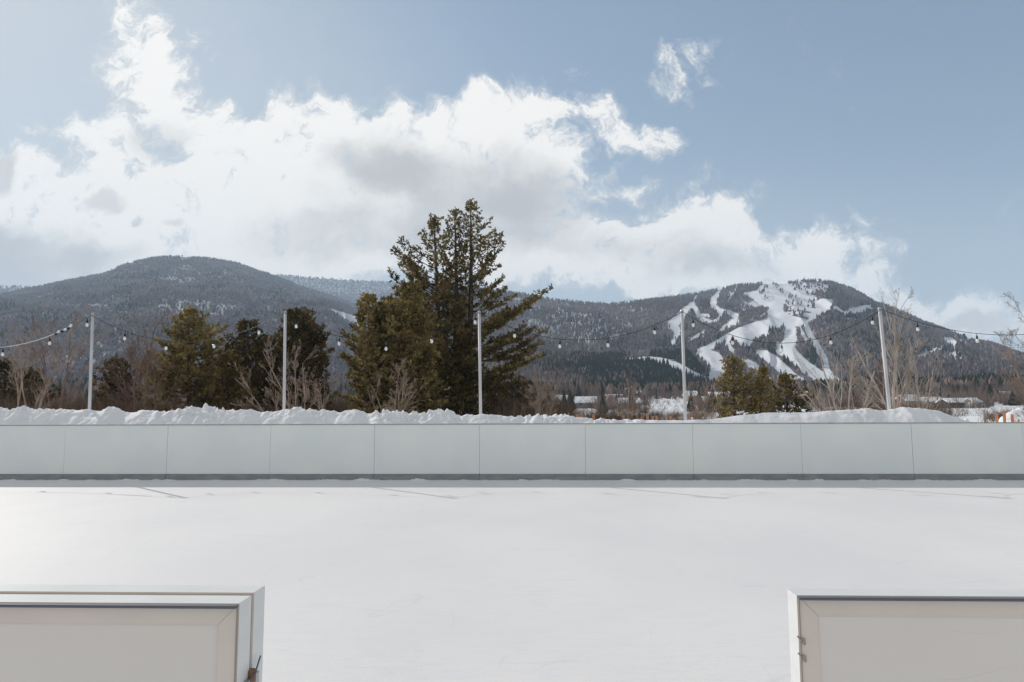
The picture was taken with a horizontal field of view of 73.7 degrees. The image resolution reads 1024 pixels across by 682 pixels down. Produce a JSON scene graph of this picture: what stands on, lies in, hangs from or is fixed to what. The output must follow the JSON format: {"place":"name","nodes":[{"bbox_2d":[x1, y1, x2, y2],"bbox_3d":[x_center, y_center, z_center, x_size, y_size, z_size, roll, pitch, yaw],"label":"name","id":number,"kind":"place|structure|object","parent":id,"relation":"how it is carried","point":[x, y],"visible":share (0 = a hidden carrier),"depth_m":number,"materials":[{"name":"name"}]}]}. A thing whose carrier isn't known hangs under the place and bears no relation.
{"place":"outdoors","nodes":[
{"label":"outdoors","id":0,"kind":"place"},
{"bbox_2d":[0,287,23,292],"bbox_3d":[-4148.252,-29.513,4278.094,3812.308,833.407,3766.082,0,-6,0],"label":"mountain","id":1,"kind":"structure","parent":0,"point":[11,289],"depth_m":4822.20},
{"bbox_2d":[0,284,31,292],"bbox_3d":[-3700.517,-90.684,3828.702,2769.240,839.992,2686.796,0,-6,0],"label":"forest","id":2,"kind":"object","parent":1,"relation":"on","point":[14,286],"visible":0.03,"depth_m":4809.93,"materials":[{"name":"grey plant"}]},
{"bbox_2d":[7,257,377,379],"bbox_3d":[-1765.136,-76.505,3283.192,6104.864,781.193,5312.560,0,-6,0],"label":"mountain","id":3,"kind":"structure","parent":0,"point":[348,316],"depth_m":1910.11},
{"bbox_2d":[0,255,382,380],"bbox_3d":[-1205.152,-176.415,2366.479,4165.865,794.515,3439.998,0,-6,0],"label":"forest","id":4,"kind":"object","parent":3,"relation":"on","point":[336,321],"visible":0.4,"depth_m":1852.83,"materials":[{"name":"plant"}]},
{"bbox_2d":[278,276,415,314],"bbox_3d":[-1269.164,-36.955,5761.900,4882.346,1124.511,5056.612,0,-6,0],"label":"mountain","id":5,"kind":"structure","parent":0,"point":[335,289],"depth_m":5878.62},
{"bbox_2d":[272,274,473,305],"bbox_3d":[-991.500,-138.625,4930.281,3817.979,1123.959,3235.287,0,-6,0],"label":"forest","id":6,"kind":"object","parent":5,"relation":"on","point":[353,282],"visible":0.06,"depth_m":5872.03,"materials":[{"name":"plant"}]},
{"bbox_2d":[0,481,1023,681],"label":"ice","id":7,"kind":"structure","parent":0,"point":[527,581],"depth_m":7.46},
{"bbox_2d":[0,584,264,681],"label":"rink board","id":8,"kind":"object","parent":7,"relation":"on","point":[257,593],"visible":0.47,"depth_m":1.24,"materials":[{"name":"grey plastic"}]},
{"bbox_2d":[0,594,260,681],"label":"rink gate","id":9,"kind":"structure","parent":8,"relation":"attached to","point":[115,638],"depth_m":1.16,"materials":[{"name":"grey plastic"}]},
{"bbox_2d":[787,588,1023,681],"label":"rink board","id":10,"kind":"object","parent":7,"relation":"on","point":[906,635],"visible":1,"depth_m":1.18,"materials":[{"name":"grey plastic"}]},
{"bbox_2d":[0,0,1023,351],"label":"sky","id":11,"kind":"structure","parent":0,"point":[618,150],"materials":[{"name":"blue"}]},
{"bbox_2d":[168,396,1023,421],"bbox_3d":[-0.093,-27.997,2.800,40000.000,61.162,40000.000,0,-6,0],"label":"ground","id":12,"kind":"structure","parent":0,"point":[971,417],"depth_m":240.82,"materials":[{"name":"white snow"}]},
{"bbox_2d":[0,356,25,407],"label":"conifer tree","id":13,"kind":"object","parent":12,"relation":"on","point":[4,377],"visible":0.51,"depth_m":39.99,"materials":[{"name":"green plant"}]},
{"bbox_2d":[4,323,43,406],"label":"bare tree","id":14,"kind":"object","parent":12,"relation":"on","point":[17,388],"visible":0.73,"depth_m":28.18,"materials":[{"name":"beige plant"}]},
{"bbox_2d":[6,365,62,407],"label":"tree","id":15,"kind":"object","parent":12,"relation":"on","point":[29,387],"visible":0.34,"depth_m":42.79,"materials":[{"name":"green plant"}]},
{"bbox_2d":[0,301,110,409],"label":"bare tree","id":16,"kind":"object","parent":12,"relation":"on","point":[43,394],"visible":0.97,"depth_m":26.14,"materials":[{"name":"beige plant"}]},
{"bbox_2d":[9,307,113,408],"bbox_3d":[-17.966,1.384,27.226,3.565,5.823,1.526,4,-7,-37],"label":"bare tree","id":17,"kind":"object","parent":12,"relation":"on","point":[44,367],"visible":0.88,"depth_m":27.05,"materials":[{"name":"beige plant"}]},
{"bbox_2d":[88,313,94,409],"bbox_3d":[-10.735,1.330,17.365,0.161,4.121,0.113,2,-6,-22],"label":"light pole","id":18,"kind":"object","parent":12,"relation":"on","point":[91,363],"visible":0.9,"depth_m":17.42,"materials":[{"name":"silver metal"}]},
{"bbox_2d":[0,315,90,355],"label":"string light","id":19,"kind":"object","parent":18,"relation":"hanging from","point":[57,332],"visible":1,"depth_m":17.46,"materials":[{"name":"black"}]},
{"bbox_2d":[91,355,142,411],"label":"conifer tree","id":20,"kind":"object","parent":12,"relation":"on","point":[127,376],"visible":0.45,"depth_m":40.68,"materials":[{"name":"green plant"}]},
{"bbox_2d":[100,301,176,412],"bbox_3d":[-17.801,1.493,32.808,3.872,6.620,3.617,0,-6,0],"label":"bare tree","id":21,"kind":"object","parent":12,"relation":"on","point":[147,353],"visible":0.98,"depth_m":32.73,"materials":[{"name":"beige plant"}]},
{"bbox_2d":[102,342,193,412],"bbox_3d":[-17.931,2.436,33.972,4.125,4.959,2.671,0,-6,0],"label":"bare tree","id":22,"kind":"object","parent":12,"relation":"on","point":[152,376],"visible":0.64,"depth_m":33.97,"materials":[{"name":"beige plant"}]},
{"bbox_2d":[132,305,242,411],"bbox_3d":[-19.020,1.629,39.830,6.580,7.712,5.743,0,-6,0],"label":"conifer tree","id":23,"kind":"object","parent":12,"relation":"on","point":[184,348],"visible":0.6,"depth_m":39.42,"materials":[{"name":"green plant"}]},
{"bbox_2d":[199,351,259,409],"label":"conifer tree","id":24,"kind":"object","parent":12,"relation":"on","point":[225,357],"visible":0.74,"depth_m":38.66,"materials":[{"name":"green plant"}]},
{"bbox_2d":[218,317,286,411],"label":"conifer tree","id":25,"kind":"object","parent":12,"relation":"on","point":[258,373],"visible":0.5,"depth_m":41.46,"materials":[{"name":"green plant"}]},
{"bbox_2d":[227,361,282,411],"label":"bare tree","id":26,"kind":"object","parent":12,"relation":"on","point":[267,391],"visible":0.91,"depth_m":24.88,"materials":[{"name":"beige plant"}]},
{"bbox_2d":[283,311,286,409],"bbox_3d":[-5.741,1.286,17.202,0.136,4.142,0.109,3,-6,-28],"label":"light pole","id":27,"kind":"object","parent":12,"relation":"on","point":[284,365],"visible":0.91,"depth_m":17.25,"materials":[{"name":"silver metal"}]},
{"bbox_2d":[91,313,283,349],"bbox_3d":[-8.280,-0.239,17.370,5.015,0.939,0.071,0,-6,2],"label":"string light","id":28,"kind":"object","parent":27,"relation":"hanging from","point":[166,348],"visible":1,"depth_m":17.33,"materials":[{"name":"black"}]},
{"bbox_2d":[285,313,477,350],"bbox_3d":[-3.301,-0.246,17.205,4.960,0.990,0.072,0,-6,2],"label":"string light","id":29,"kind":"object","parent":27,"relation":"hanging from","point":[431,341],"visible":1,"depth_m":17.17,"materials":[{"name":"black"}]},
{"bbox_2d":[258,335,319,410],"bbox_3d":[-7.639,1.884,23.546,2.193,4.170,1.734,0,-6,0],"label":"bare tree","id":30,"kind":"object","parent":12,"relation":"on","point":[305,397],"visible":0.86,"depth_m":23.66,"materials":[{"name":"beige plant"}]},
{"bbox_2d":[250,306,334,411],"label":"conifer tree","id":31,"kind":"object","parent":12,"relation":"on","point":[308,337],"visible":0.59,"depth_m":42.59,"materials":[{"name":"green plant"}]},
{"bbox_2d":[305,379,331,409],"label":"bare tree","id":32,"kind":"object","parent":12,"relation":"on","point":[317,390],"visible":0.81,"depth_m":27.61,"materials":[{"name":"beige plant"}]},
{"bbox_2d":[332,281,448,413],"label":"pine tree","id":33,"kind":"object","parent":12,"relation":"on","point":[397,319],"visible":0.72,"depth_m":43.28,"materials":[{"name":"green plant"}]},
{"bbox_2d":[367,356,425,411],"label":"bare tree","id":34,"kind":"object","parent":12,"relation":"on","point":[398,392],"visible":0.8,"depth_m":26.88,"materials":[{"name":"beige plant"}]},
{"bbox_2d":[339,198,552,415],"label":"pine tree","id":35,"kind":"object","parent":12,"relation":"on","point":[451,367],"visible":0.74,"depth_m":49.85,"materials":[{"name":"green plant"}]},
{"bbox_2d":[478,311,481,413],"bbox_3d":[-0.793,1.274,17.036,0.131,4.102,0.108,3,-7,-30],"label":"light pole","id":36,"kind":"object","parent":12,"relation":"on","point":[479,362],"visible":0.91,"depth_m":17.09,"materials":[{"name":"silver metal"}]},
{"bbox_2d":[480,312,681,347],"bbox_3d":[1.712,-0.277,17.036,5.085,0.916,0.072,0,-6,2],"label":"string light","id":37,"kind":"object","parent":36,"relation":"hanging from","point":[559,346],"visible":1,"depth_m":16.99,"materials":[{"name":"black"}]},
{"bbox_2d":[0,403,967,425],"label":"snow bank","id":38,"kind":"structure","parent":12,"relation":"on","point":[25,415],"depth_m":16.59,"materials":[{"name":"white snow"}]},
{"bbox_2d":[0,381,1016,421],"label":"brush","id":39,"kind":"object","parent":12,"relation":"on","point":[338,405],"visible":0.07,"depth_m":41.49,"materials":[{"name":"brown plant"}]},
{"bbox_2d":[0,422,1023,479],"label":"rink board","id":40,"kind":"object","parent":12,"relation":"on","point":[773,451],"visible":0.96,"depth_m":15.63,"materials":[{"name":"white plastic"}]},
{"bbox_2d":[0,379,1023,413],"bbox_3d":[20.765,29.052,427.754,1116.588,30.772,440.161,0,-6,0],"label":"valley woodland","id":41,"kind":"object","parent":12,"relation":"on","point":[1002,399],"visible":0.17,"depth_m":266.83,"materials":[{"name":"brown plant"}]},
{"bbox_2d":[0,374,1023,396],"bbox_3d":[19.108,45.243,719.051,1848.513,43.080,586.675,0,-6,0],"label":"valley forest","id":42,"kind":"object","parent":12,"relation":"on","point":[586,388],"visible":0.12,"depth_m":440.98,"materials":[{"name":"plant"}]},
{"bbox_2d":[0,380,1023,412],"bbox_3d":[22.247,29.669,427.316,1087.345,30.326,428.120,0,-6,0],"label":"valley conifers","id":43,"kind":"object","parent":12,"relation":"on","point":[989,391],"visible":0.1,"depth_m":265.77,"materials":[{"name":"plant"}]},
{"bbox_2d":[486,379,538,416],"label":"pine tree","id":44,"kind":"object","parent":12,"relation":"on","point":[512,386],"visible":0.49,"depth_m":46.31,"materials":[{"name":"green plant"}]},
{"bbox_2d":[2,372,1023,397],"bbox_3d":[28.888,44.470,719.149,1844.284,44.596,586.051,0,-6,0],"label":"valley conifers","id":45,"kind":"object","parent":12,"relation":"on","point":[956,378],"visible":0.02,"depth_m":455.38,"materials":[{"name":"green plant"}]},
{"bbox_2d":[519,373,559,415],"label":"bare tree","id":46,"kind":"object","parent":12,"relation":"on","point":[543,396],"visible":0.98,"depth_m":33.81,"materials":[{"name":"beige plant"}]},
{"bbox_2d":[574,396,596,407],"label":"house","id":47,"kind":"structure","parent":12,"relation":"on","point":[578,398],"depth_m":296.10,"materials":[{"name":"grey"}]},
{"bbox_2d":[605,371,651,419],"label":"bare tree","id":48,"kind":"object","parent":12,"relation":"on","point":[627,416],"visible":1,"depth_m":28.94,"materials":[{"name":"beige plant"}]},
{"bbox_2d":[618,398,641,408],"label":"house","id":49,"kind":"structure","parent":12,"relation":"on","point":[635,402],"depth_m":286.50,"materials":[{"name":"grey"}]},
{"bbox_2d":[568,413,705,419],"bbox_3d":[5.698,3.856,29.802,6.480,1.460,0.115,0,-6,0],"label":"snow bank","id":50,"kind":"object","parent":12,"relation":"on","point":[647,417],"visible":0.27,"depth_m":29.82,"materials":[{"name":"white snow"}]},
{"bbox_2d":[680,310,686,419],"bbox_3d":[4.253,1.246,16.855,0.093,4.086,0.110,-5,-7,37],"label":"light pole","id":51,"kind":"object","parent":12,"relation":"on","point":[683,367],"visible":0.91,"depth_m":16.90,"materials":[{"name":"silver metal"}]},
{"bbox_2d":[682,391,697,401],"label":"house","id":52,"kind":"structure","parent":12,"relation":"on","point":[687,399],"depth_m":376.79,"materials":[{"name":"grey"}]},
{"bbox_2d":[686,379,727,419],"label":"bare tree","id":53,"kind":"object","parent":12,"relation":"on","point":[693,415],"visible":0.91,"depth_m":26.79,"materials":[{"name":"beige plant"}]},
{"bbox_2d":[709,354,778,417],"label":"pine tree","id":54,"kind":"object","parent":12,"relation":"on","point":[761,384],"visible":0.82,"depth_m":44.85,"materials":[{"name":"green plant"}]},
{"bbox_2d":[561,395,1017,421],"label":"hedge","id":55,"kind":"object","parent":12,"relation":"on","point":[602,414],"visible":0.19,"depth_m":35.69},
{"bbox_2d":[766,370,814,412],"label":"pine tree","id":56,"kind":"object","parent":12,"relation":"on","point":[795,399],"visible":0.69,"depth_m":45.66,"materials":[{"name":"green plant"}]},
{"bbox_2d":[789,328,878,410],"bbox_3d":[12.233,1.844,25.914,3.450,4.528,1.830,0,-6,0],"label":"bare tree","id":57,"kind":"object","parent":12,"relation":"on","point":[851,372],"visible":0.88,"depth_m":25.79,"materials":[{"name":"brown plant"}]},
{"bbox_2d":[844,353,892,409],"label":"bare tree","id":58,"kind":"object","parent":12,"relation":"on","point":[879,387],"visible":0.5,"depth_m":32.02,"materials":[{"name":"brown plant"}]},
{"bbox_2d":[839,286,923,409],"bbox_3d":[14.950,1.152,27.462,3.022,6.131,3.926,-5,-7,38],"label":"bare tree","id":59,"kind":"object","parent":12,"relation":"on","point":[895,353],"visible":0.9,"depth_m":27.03,"materials":[{"name":"brown plant"}]},
{"bbox_2d":[878,307,890,409],"bbox_3d":[9.187,1.204,16.679,0.257,4.107,0.129,0,-6,0],"label":"light pole","id":60,"kind":"object","parent":12,"relation":"on","point":[884,360],"visible":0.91,"depth_m":16.75,"materials":[{"name":"silver metal"}]},
{"bbox_2d":[683,310,879,351],"bbox_3d":[6.676,-0.243,16.857,4.861,1.057,0.072,0,-6,2],"label":"string light","id":61,"kind":"object","parent":60,"relation":"hanging from","point":[782,350],"visible":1,"depth_m":16.81,"materials":[{"name":"black"}]},
{"bbox_2d":[883,310,1023,342],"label":"string light","id":62,"kind":"object","parent":60,"relation":"hanging from","point":[918,329],"visible":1,"depth_m":16.71,"materials":[{"name":"black"}]},
{"bbox_2d":[895,394,923,406],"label":"house","id":63,"kind":"structure","parent":12,"relation":"on","point":[905,399],"depth_m":237.00,"materials":[{"name":"grey"}]},
{"bbox_2d":[891,331,949,408],"bbox_3d":[16.469,1.880,27.485,1.937,4.620,2.193,0,-6,0],"label":"bare tree","id":64,"kind":"object","parent":12,"relation":"on","point":[917,399],"visible":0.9,"depth_m":27.58,"materials":[{"name":"brown plant"}]},
{"bbox_2d":[921,397,939,407],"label":"house","id":65,"kind":"structure","parent":12,"relation":"on","point":[930,400],"depth_m":251.89,"materials":[{"name":"grey"}]},
{"bbox_2d":[935,398,965,407],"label":"house","id":66,"kind":"structure","parent":12,"relation":"on","point":[945,400],"depth_m":241.65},
{"bbox_2d":[963,398,982,407],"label":"house","id":67,"kind":"structure","parent":12,"relation":"on","point":[967,400],"depth_m":238.23,"materials":[{"name":"grey"}]},
{"bbox_2d":[983,410,1019,421],"bbox_3d":[14.995,2.780,19.856,2.430,1.560,0.115,0,-6,0],"label":"snow fence","id":68,"kind":"object","parent":12,"relation":"on","point":[1004,417],"visible":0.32,"depth_m":19.88,"materials":[{"name":"orange wood"}]},
{"bbox_2d":[993,291,1023,420],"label":"bare tree","id":69,"kind":"object","parent":12,"relation":"on","point":[1013,364],"visible":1,"depth_m":24.18,"materials":[{"name":"beige plant"}]},
{"bbox_2d":[999,407,1023,421],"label":"snow heap","id":70,"kind":"object","parent":12,"relation":"on","point":[1017,411],"visible":0.09,"depth_m":29.64,"materials":[{"name":"white snow"}]},
{"bbox_2d":[517,356,706,379],"bbox_3d":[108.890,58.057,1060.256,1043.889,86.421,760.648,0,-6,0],"label":"hill","id":71,"kind":"structure","parent":0,"point":[674,362],"depth_m":1006.07,"materials":[{"name":"white snow"}]},
{"bbox_2d":[442,281,1001,380],"bbox_3d":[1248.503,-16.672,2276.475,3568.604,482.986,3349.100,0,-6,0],"label":"mountain","id":72,"kind":"structure","parent":0,"point":[778,315],"depth_m":1592.31,"materials":[{"name":"white snow"}]},
{"bbox_2d":[317,346,722,383],"bbox_3d":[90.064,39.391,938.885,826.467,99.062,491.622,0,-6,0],"label":"conifer forest","id":73,"kind":"object","parent":72,"relation":"on","point":[600,363],"visible":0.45,"depth_m":936.86,"materials":[{"name":"plant"}]},
{"bbox_2d":[420,278,1023,380],"bbox_3d":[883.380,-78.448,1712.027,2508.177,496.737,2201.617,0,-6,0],"label":"forest","id":74,"kind":"object","parent":72,"relation":"on","point":[981,349],"visible":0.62,"depth_m":1581.22,"materials":[{"name":"plant"}]}
]}

